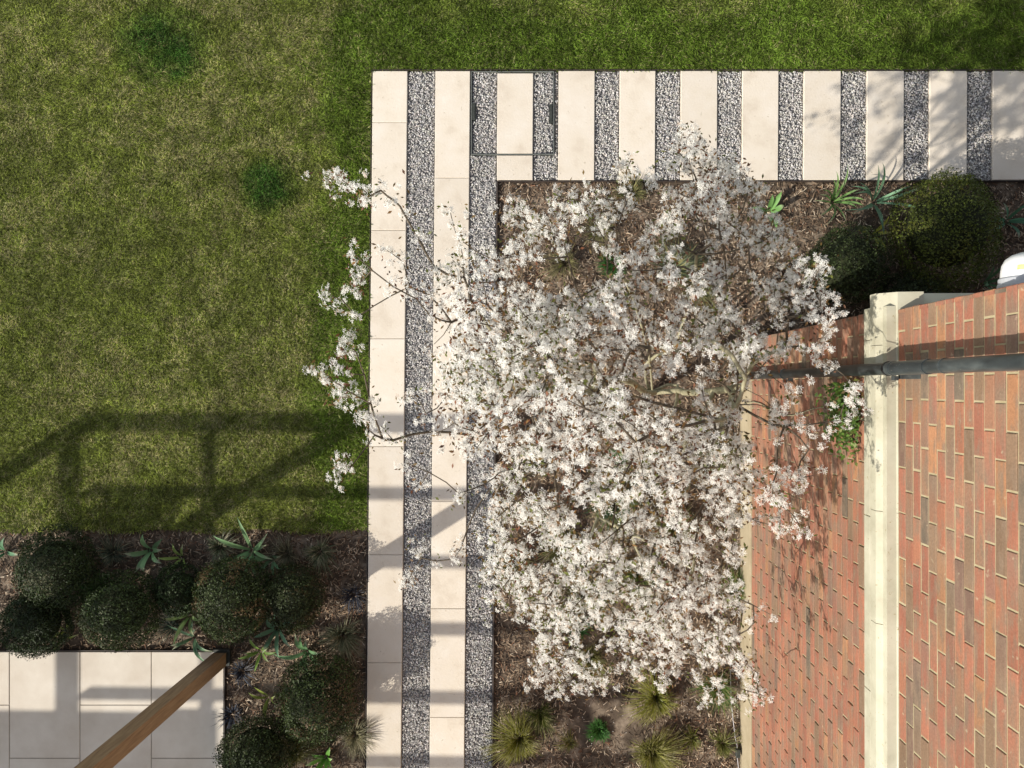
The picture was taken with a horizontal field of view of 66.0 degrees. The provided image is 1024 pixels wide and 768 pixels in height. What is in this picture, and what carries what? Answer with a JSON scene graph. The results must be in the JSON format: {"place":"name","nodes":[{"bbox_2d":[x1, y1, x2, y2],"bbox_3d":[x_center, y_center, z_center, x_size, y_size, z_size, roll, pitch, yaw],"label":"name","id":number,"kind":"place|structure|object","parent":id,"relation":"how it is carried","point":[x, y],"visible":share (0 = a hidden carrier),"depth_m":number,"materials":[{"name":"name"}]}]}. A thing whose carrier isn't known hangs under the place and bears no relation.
{"place":"outdoors","nodes":[
{"label":"outdoors","id":0,"kind":"place"},
{"bbox_2d":[0,651,223,767],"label":"patio","id":1,"kind":"structure","parent":0,"point":[54,723],"depth_m":6.77,"materials":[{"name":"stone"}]},
{"bbox_2d":[74,648,230,767],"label":"pergola","id":2,"kind":"object","parent":1,"relation":"on","point":[121,744],"visible":1,"depth_m":5.50,"materials":[{"name":"brown wood"}]},
{"bbox_2d":[0,529,366,767],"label":"garden bed","id":3,"kind":"object","parent":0,"point":[361,564],"visible":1,"depth_m":6.78,"materials":[{"name":"soil"}]},
{"bbox_2d":[0,591,74,659],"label":"box shrub","id":4,"kind":"object","parent":3,"relation":"on","point":[29,626],"visible":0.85,"depth_m":6.44,"materials":[{"name":"green plant"}]},
{"bbox_2d":[11,521,104,612],"bbox_3d":[-3.769,1.517,6.504,0.698,0.684,0.764,0,90,2],"label":"box shrub","id":5,"kind":"object","parent":3,"relation":"on","point":[55,568],"visible":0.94,"depth_m":6.38,"materials":[{"name":"green plant"}]},
{"bbox_2d":[0,649,213,650],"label":"edging strip","id":6,"kind":"object","parent":3,"relation":"on","point":[123,650],"visible":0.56,"depth_m":6.78,"materials":[{"name":"metal"}]},
{"bbox_2d":[93,530,135,568],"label":"sedge","id":7,"kind":"object","parent":3,"relation":"on","point":[108,557],"visible":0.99,"depth_m":6.74,"materials":[{"name":"green plant"}]},
{"bbox_2d":[70,568,167,652],"bbox_3d":[-3.237,1.884,6.503,0.739,0.650,0.747,0,90,2],"label":"box shrub","id":8,"kind":"object","parent":3,"relation":"on","point":[120,610],"visible":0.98,"depth_m":6.38,"materials":[{"name":"green plant"}]},
{"bbox_2d":[124,535,162,571],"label":"strap leaved plant","id":9,"kind":"object","parent":3,"relation":"on","point":[141,563],"visible":0.99,"depth_m":6.68,"materials":[{"name":"green plant"}]},
{"bbox_2d":[156,605,186,645],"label":"sedge","id":10,"kind":"object","parent":3,"relation":"on","point":[169,623],"visible":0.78,"depth_m":6.73,"materials":[{"name":"green plant"}]},
{"bbox_2d":[159,544,188,573],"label":"strap leaved plant","id":11,"kind":"object","parent":3,"relation":"on","point":[172,558],"visible":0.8,"depth_m":6.71,"materials":[{"name":"green plant"}]},
{"bbox_2d":[151,561,206,618],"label":"box shrub","id":12,"kind":"object","parent":3,"relation":"on","point":[175,589],"visible":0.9,"depth_m":6.49,"materials":[{"name":"green plant"}]},
{"bbox_2d":[161,603,198,642],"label":"strap leaved plant","id":13,"kind":"object","parent":3,"relation":"on","point":[181,625],"visible":0.62,"depth_m":6.68,"materials":[{"name":"green plant"}]},
{"bbox_2d":[167,620,209,660],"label":"strap leaved plant","id":14,"kind":"object","parent":3,"relation":"on","point":[195,646],"visible":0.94,"depth_m":6.70,"materials":[{"name":"green plant"}]},
{"bbox_2d":[204,528,239,562],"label":"sedge","id":15,"kind":"object","parent":3,"relation":"on","point":[216,552],"visible":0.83,"depth_m":6.71,"materials":[{"name":"green plant"}]},
{"bbox_2d":[224,666,226,766],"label":"edging strip","id":16,"kind":"object","parent":3,"relation":"on","point":[225,690],"visible":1,"depth_m":6.76,"materials":[{"name":"metal"}]},
{"bbox_2d":[213,704,247,731],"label":"black mondo grass","id":17,"kind":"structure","parent":3,"relation":"on","point":[231,720],"depth_m":6.74,"materials":[{"name":"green plant"}]},
{"bbox_2d":[190,554,271,646],"bbox_3d":[-2.304,1.775,6.452,0.694,0.693,0.757,0,90,2],"label":"box shrub","id":18,"kind":"object","parent":3,"relation":"on","point":[231,599],"visible":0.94,"depth_m":6.31,"materials":[{"name":"green plant"}]},
{"bbox_2d":[214,518,270,573],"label":"strap leaved plant","id":19,"kind":"object","parent":3,"relation":"on","point":[258,546],"visible":0.7,"depth_m":6.65,"materials":[{"name":"green plant"}]},
{"bbox_2d":[227,657,259,689],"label":"black mondo grass","id":20,"kind":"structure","parent":3,"relation":"on","point":[236,673],"depth_m":6.73,"materials":[{"name":"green plant"}]},
{"bbox_2d":[212,709,298,767],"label":"box shrub","id":21,"kind":"object","parent":3,"relation":"on","point":[255,745],"visible":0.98,"depth_m":6.35,"materials":[{"name":"green plant"}]},
{"bbox_2d":[238,640,275,669],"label":"strap leaved plant","id":22,"kind":"object","parent":3,"relation":"on","point":[250,654],"visible":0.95,"depth_m":6.69,"materials":[{"name":"green plant"}]},
{"bbox_2d":[249,687,274,718],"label":"strap leaved plant","id":23,"kind":"object","parent":3,"relation":"on","point":[265,706],"visible":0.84,"depth_m":6.70,"materials":[{"name":"green plant"}]},
{"bbox_2d":[254,614,290,657],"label":"strap leaved plant","id":24,"kind":"object","parent":3,"relation":"on","point":[270,638],"visible":0.68,"depth_m":6.66,"materials":[{"name":"green plant"}]},
{"bbox_2d":[261,530,300,572],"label":"sedge","id":25,"kind":"object","parent":3,"relation":"on","point":[283,557],"visible":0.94,"depth_m":6.70,"materials":[{"name":"green plant"}]},
{"bbox_2d":[259,562,327,635],"bbox_3d":[-1.813,1.761,6.502,0.581,0.563,0.626,0,90,2],"label":"box shrub","id":26,"kind":"object","parent":3,"relation":"on","point":[292,598],"visible":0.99,"depth_m":6.39,"materials":[{"name":"green plant"}]},
{"bbox_2d":[273,635,322,669],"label":"strap leaved plant","id":27,"kind":"object","parent":3,"relation":"on","point":[299,645],"visible":0.74,"depth_m":6.65,"materials":[{"name":"green plant"}]},
{"bbox_2d":[280,735,323,767],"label":"sedge","id":28,"kind":"object","parent":3,"relation":"on","point":[299,757],"visible":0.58,"depth_m":6.67,"materials":[{"name":"green plant"}]},
{"bbox_2d":[272,650,364,748],"bbox_3d":[-1.564,2.573,6.431,0.745,0.684,0.763,0,90,2],"label":"box shrub","id":29,"kind":"object","parent":3,"relation":"on","point":[319,700],"visible":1,"depth_m":6.29,"materials":[{"name":"green plant"}]},
{"bbox_2d":[305,748,332,767],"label":"strap leaved plant","id":30,"kind":"object","parent":3,"relation":"on","point":[320,759],"visible":1,"depth_m":6.67,"materials":[{"name":"green plant"}]},
{"bbox_2d":[300,534,338,583],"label":"sedge","id":31,"kind":"object","parent":3,"relation":"on","point":[317,557],"visible":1,"depth_m":6.69,"materials":[{"name":"green plant"}]},
{"bbox_2d":[316,615,365,670],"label":"sedge","id":32,"kind":"object","parent":3,"relation":"on","point":[346,644],"visible":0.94,"depth_m":6.66,"materials":[{"name":"green plant"}]},
{"bbox_2d":[341,717,381,765],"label":"sedge","id":33,"kind":"object","parent":3,"relation":"on","point":[352,742],"visible":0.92,"depth_m":6.67,"materials":[{"name":"green plant"}]},
{"bbox_2d":[337,583,368,616],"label":"black mondo grass","id":34,"kind":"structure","parent":0,"point":[353,601],"depth_m":6.71,"materials":[{"name":"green plant"}]},
{"bbox_2d":[0,0,1023,536],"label":"lawn","id":35,"kind":"structure","parent":0,"point":[144,268],"depth_m":6.77,"materials":[{"name":"green plant"}]},
{"bbox_2d":[0,180,1023,767],"bbox_3d":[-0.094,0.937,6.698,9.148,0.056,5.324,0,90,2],"label":"bark mulch","id":36,"kind":"object","parent":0,"point":[578,509],"visible":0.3,"depth_m":6.67,"materials":[{"name":"brown wood"}]},
{"bbox_2d":[491,182,497,767],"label":"edging strip","id":37,"kind":"object","parent":36,"relation":"on","point":[494,504],"visible":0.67,"depth_m":6.67,"materials":[{"name":"metal"}]},
{"bbox_2d":[479,697,542,767],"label":"grass tuft","id":38,"kind":"object","parent":36,"relation":"on","point":[514,746],"visible":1,"depth_m":6.59,"materials":[{"name":"green plant"}]},
{"bbox_2d":[486,541,536,589],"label":"grass tuft","id":39,"kind":"object","parent":36,"relation":"on","point":[511,558],"visible":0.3,"depth_m":6.61,"materials":[{"name":"green plant"}]},
{"bbox_2d":[513,430,562,483],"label":"grass tuft","id":40,"kind":"object","parent":36,"relation":"on","point":[533,473],"visible":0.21,"depth_m":6.62,"materials":[{"name":"green plant"}]},
{"bbox_2d":[523,700,559,742],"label":"grass tuft","id":41,"kind":"object","parent":36,"relation":"on","point":[541,719],"visible":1,"depth_m":6.60,"materials":[{"name":"green plant"}]},
{"bbox_2d":[527,525,577,573],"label":"grass tuft","id":42,"kind":"object","parent":36,"relation":"on","point":[554,552],"visible":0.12,"depth_m":6.61,"materials":[{"name":"green plant"}]},
{"bbox_2d":[533,234,581,290],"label":"grass tuft","id":43,"kind":"object","parent":36,"relation":"on","point":[556,268],"visible":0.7,"depth_m":6.62,"materials":[{"name":"green plant"}]},
{"bbox_2d":[557,729,578,754],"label":"grass tuft","id":44,"kind":"object","parent":36,"relation":"on","point":[569,745],"visible":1,"depth_m":6.65,"materials":[{"name":"green plant"}]},
{"bbox_2d":[301,120,873,716],"bbox_3d":[0.399,0.379,4.885,2.734,3.648,3.723,0,90,2],"label":"blossom tree","id":45,"kind":"object","parent":36,"relation":"on","point":[537,332],"visible":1,"depth_m":3.74,"materials":[{"name":"white plant"}]},
{"bbox_2d":[565,639,613,691],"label":"grass tuft","id":46,"kind":"object","parent":36,"relation":"on","point":[597,657],"visible":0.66,"depth_m":6.57,"materials":[{"name":"green plant"}]},
{"bbox_2d":[571,215,617,253],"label":"grass tuft","id":47,"kind":"object","parent":36,"relation":"on","point":[594,237],"visible":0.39,"depth_m":6.62,"materials":[{"name":"green plant"}]},
{"bbox_2d":[583,718,611,742],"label":"green clump","id":48,"kind":"object","parent":36,"relation":"on","point":[597,734],"visible":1,"depth_m":6.65,"materials":[{"name":"green plant"}]},
{"bbox_2d":[595,255,626,279],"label":"green clump","id":49,"kind":"object","parent":36,"relation":"on","point":[610,266],"visible":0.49,"depth_m":6.65,"materials":[{"name":"green plant"}]},
{"bbox_2d":[584,482,646,548],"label":"grass tuft","id":50,"kind":"object","parent":36,"relation":"on","point":[608,515],"visible":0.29,"depth_m":6.58,"materials":[{"name":"green plant"}]},
{"bbox_2d":[608,164,648,214],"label":"grass tuft","id":51,"kind":"object","parent":36,"relation":"on","point":[638,188],"visible":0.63,"depth_m":6.61,"materials":[{"name":"green plant"}]},
{"bbox_2d":[608,557,667,602],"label":"grass tuft","id":52,"kind":"object","parent":36,"relation":"on","point":[631,576],"visible":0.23,"depth_m":6.58,"materials":[{"name":"green plant"}]},
{"bbox_2d":[619,661,676,729],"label":"grass tuft","id":53,"kind":"object","parent":36,"relation":"on","point":[658,706],"visible":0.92,"depth_m":6.55,"materials":[{"name":"green plant"}]},
{"bbox_2d":[629,722,691,767],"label":"grass tuft","id":54,"kind":"object","parent":36,"relation":"on","point":[654,754],"visible":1,"depth_m":6.54,"materials":[{"name":"green plant"}]},
{"bbox_2d":[644,485,699,546],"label":"grass tuft","id":55,"kind":"object","parent":36,"relation":"on","point":[670,530],"visible":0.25,"depth_m":6.57,"materials":[{"name":"green plant"}]},
{"bbox_2d":[643,229,718,291],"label":"grass tuft","id":56,"kind":"object","parent":36,"relation":"on","point":[681,262],"visible":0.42,"depth_m":6.56,"materials":[{"name":"green plant"}]},
{"bbox_2d":[674,723,702,755],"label":"grass tuft","id":57,"kind":"object","parent":36,"relation":"on","point":[693,743],"visible":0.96,"depth_m":6.62,"materials":[{"name":"green plant"}]},
{"bbox_2d":[676,263,722,315],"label":"grass tuft","id":58,"kind":"object","parent":36,"relation":"on","point":[702,297],"visible":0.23,"depth_m":6.58,"materials":[{"name":"green plant"}]},
{"bbox_2d":[689,669,740,718],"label":"grass tuft","id":59,"kind":"object","parent":36,"relation":"on","point":[724,690],"visible":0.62,"depth_m":6.53,"materials":[{"name":"green plant"}]},
{"bbox_2d":[707,726,741,759],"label":"grass tuft","id":60,"kind":"object","parent":36,"relation":"on","point":[723,748],"visible":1,"depth_m":6.58,"materials":[{"name":"green plant"}]},
{"bbox_2d":[715,563,745,604],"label":"grass tuft","id":61,"kind":"object","parent":36,"relation":"on","point":[734,582],"visible":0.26,"depth_m":6.54,"materials":[{"name":"green plant"}]},
{"bbox_2d":[497,180,1023,182],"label":"edging strip","id":62,"kind":"object","parent":36,"relation":"on","point":[736,181],"visible":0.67,"depth_m":6.64,"materials":[{"name":"metal"}]},
{"bbox_2d":[752,192,783,226],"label":"strap leaved plant","id":63,"kind":"object","parent":36,"relation":"on","point":[772,203],"visible":0.64,"depth_m":6.54,"materials":[{"name":"green plant"}]},
{"bbox_2d":[814,164,864,223],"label":"strap leaved plant","id":64,"kind":"object","parent":36,"relation":"on","point":[833,197],"visible":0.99,"depth_m":6.48,"materials":[{"name":"green plant"}]},
{"bbox_2d":[801,218,896,311],"bbox_3d":[2.705,-0.943,6.337,0.689,0.630,0.746,35,91,2],"label":"box shrub","id":65,"kind":"object","parent":36,"relation":"on","point":[855,264],"visible":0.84,"depth_m":6.17,"materials":[{"name":"green plant"}]},
{"bbox_2d":[850,165,923,232],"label":"strap leaved plant","id":66,"kind":"object","parent":36,"relation":"on","point":[879,201],"visible":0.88,"depth_m":6.46,"materials":[{"name":"green plant"}]},
{"bbox_2d":[866,268,951,308],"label":"box shrub","id":67,"kind":"object","parent":36,"relation":"on","point":[907,285],"visible":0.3,"depth_m":6.22,"materials":[{"name":"green plant"}]},
{"bbox_2d":[885,165,1006,292],"bbox_3d":[3.417,-1.212,6.212,0.891,0.837,1.047,0,90,2],"label":"box shrub","id":68,"kind":"object","parent":36,"relation":"on","point":[947,228],"visible":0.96,"depth_m":6.03,"materials":[{"name":"green plant"}]},
{"bbox_2d":[983,267,1000,289],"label":"strap leaved plant","id":69,"kind":"object","parent":36,"relation":"on","point":[990,276],"visible":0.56,"depth_m":6.51,"materials":[{"name":"green plant"}]},
{"bbox_2d":[994,203,1023,236],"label":"strap leaved plant","id":70,"kind":"object","parent":36,"relation":"on","point":[1018,220],"visible":0.81,"depth_m":6.50,"materials":[{"name":"green plant"}]},
{"bbox_2d":[366,71,991,767],"bbox_3d":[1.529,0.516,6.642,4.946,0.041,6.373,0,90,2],"label":"gravel","id":71,"kind":"structure","parent":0,"point":[600,111],"depth_m":6.69,"materials":[{"name":"grey gravel"}]},
{"bbox_2d":[366,662,401,767],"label":"paving slab","id":72,"kind":"structure","parent":71,"relation":"on","point":[384,694],"depth_m":6.70,"materials":[{"name":"stone"}]},
{"bbox_2d":[367,555,402,661],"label":"paving slab","id":73,"kind":"structure","parent":71,"relation":"on","point":[385,622],"depth_m":6.70,"materials":[{"name":"stone"}]},
{"bbox_2d":[368,446,403,554],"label":"paving slab","id":74,"kind":"structure","parent":71,"relation":"on","point":[386,509],"depth_m":6.70,"materials":[{"name":"stone"}]},
{"bbox_2d":[369,339,405,445],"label":"paving slab","id":75,"kind":"structure","parent":71,"relation":"on","point":[387,368],"depth_m":6.70,"materials":[{"name":"stone"}]},
{"bbox_2d":[370,231,406,338],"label":"paving slab","id":76,"kind":"structure","parent":71,"relation":"on","point":[388,318],"depth_m":6.71,"materials":[{"name":"stone"}]},
{"bbox_2d":[371,123,407,230],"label":"paving slab","id":77,"kind":"structure","parent":71,"relation":"on","point":[389,152],"depth_m":6.71,"materials":[{"name":"concrete"}]},
{"bbox_2d":[372,71,407,122],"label":"paving slab","id":78,"kind":"structure","parent":71,"relation":"on","point":[390,96],"depth_m":6.71,"materials":[{"name":"stone"}]},
{"bbox_2d":[429,717,464,767],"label":"paving slab","id":79,"kind":"structure","parent":71,"relation":"on","point":[447,742],"depth_m":6.68,"materials":[{"name":"stone"}]},
{"bbox_2d":[430,608,465,716],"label":"paving slab","id":80,"kind":"structure","parent":71,"relation":"on","point":[447,665],"depth_m":6.68,"materials":[{"name":"stone"}]},
{"bbox_2d":[431,501,466,607],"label":"paving slab","id":81,"kind":"structure","parent":71,"relation":"on","point":[448,580],"depth_m":6.68,"materials":[{"name":"stone"}]},
{"bbox_2d":[432,394,467,500],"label":"paving slab","id":82,"kind":"structure","parent":71,"relation":"on","point":[443,469],"depth_m":6.69,"materials":[{"name":"stone"}]},
{"bbox_2d":[433,286,468,392],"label":"paving slab","id":83,"kind":"structure","parent":71,"relation":"on","point":[445,337],"depth_m":6.69,"materials":[{"name":"stone"}]},
{"bbox_2d":[434,178,469,285],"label":"paving slab","id":84,"kind":"structure","parent":71,"relation":"on","point":[454,192],"depth_m":6.69,"materials":[{"name":"concrete"}]},
{"bbox_2d":[435,71,470,178],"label":"paving slab","id":85,"kind":"structure","parent":71,"relation":"on","point":[452,124],"depth_m":6.69,"materials":[{"name":"stone"}]},
{"bbox_2d":[471,71,553,155],"bbox_3d":[0.005,-2.296,6.692,0.705,0.038,0.714,0,90,2],"label":"access cover","id":86,"kind":"object","parent":71,"relation":"on","point":[551,113],"visible":1,"depth_m":6.68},
{"bbox_2d":[497,73,532,153],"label":"paving slab","id":87,"kind":"structure","parent":86,"relation":"in","point":[514,113],"depth_m":6.68,"materials":[{"name":"stone"}]},
{"bbox_2d":[497,155,532,180],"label":"paving slab","id":88,"kind":"structure","parent":71,"relation":"on","point":[519,165],"depth_m":6.68,"materials":[{"name":"concrete"}]},
{"bbox_2d":[558,71,594,180],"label":"paving slab","id":89,"kind":"structure","parent":71,"relation":"on","point":[576,109],"depth_m":6.66,"materials":[{"name":"stone"}]},
{"bbox_2d":[619,71,655,180],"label":"paving slab","id":90,"kind":"structure","parent":71,"relation":"on","point":[636,110],"depth_m":6.64,"materials":[{"name":"stone"}]},
{"bbox_2d":[680,71,716,180],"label":"paving slab","id":91,"kind":"structure","parent":71,"relation":"on","point":[698,96],"depth_m":6.63,"materials":[{"name":"stone"}]},
{"bbox_2d":[741,71,778,180],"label":"paving slab","id":92,"kind":"structure","parent":71,"relation":"on","point":[759,122],"depth_m":6.61,"materials":[{"name":"stone"}]},
{"bbox_2d":[802,71,840,180],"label":"paving slab","id":93,"kind":"structure","parent":71,"relation":"on","point":[821,132],"depth_m":6.60,"materials":[{"name":"stone"}]},
{"bbox_2d":[865,71,903,180],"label":"paving slab","id":94,"kind":"structure","parent":71,"relation":"on","point":[884,131],"depth_m":6.58,"materials":[{"name":"stone"}]},
{"bbox_2d":[928,71,966,179],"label":"paving slab","id":95,"kind":"structure","parent":71,"relation":"on","point":[947,119],"depth_m":6.57,"materials":[{"name":"stone"}]},
{"bbox_2d":[990,71,1023,179],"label":"paving slab","id":96,"kind":"structure","parent":71,"relation":"on","point":[1007,124],"depth_m":6.55,"materials":[{"name":"stone"}]},
{"bbox_2d":[740,283,1023,767],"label":"brick house","id":97,"kind":"structure","parent":0,"point":[892,591],"depth_m":3.93,"materials":[{"name":"red brick"}]},
{"bbox_2d":[742,381,864,465],"bbox_3d":[1.833,0.215,5.375,0.126,2.501,0.456,0,90,2],"label":"climbing plant","id":98,"kind":"object","parent":97,"relation":"attached to","point":[841,432],"visible":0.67,"depth_m":4.23,"materials":[{"name":"green plant"}]},
{"bbox_2d":[735,353,1023,381],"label":"drain pipe","id":99,"kind":"object","parent":97,"relation":"attached to","point":[911,369],"visible":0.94,"depth_m":3.46,"materials":[{"name":"metal"}]},
{"bbox_2d":[996,252,1023,288],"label":"dome light","id":100,"kind":"object","parent":97,"relation":"attached to","point":[1012,270],"visible":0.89,"depth_m":3.08,"materials":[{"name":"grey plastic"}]},
{"label":"ground","id":101,"kind":"structure","parent":0,"visible":0},
{"bbox_2d":[365,70,371,767],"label":"edging strip","id":102,"kind":"object","parent":101,"relation":"on","point":[368,456],"visible":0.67,"depth_m":6.71,"materials":[{"name":"metal"}]},
{"bbox_2d":[373,69,1023,71],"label":"edging strip","id":103,"kind":"object","parent":101,"relation":"on","point":[741,70],"visible":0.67,"depth_m":6.64,"materials":[{"name":"metal"}]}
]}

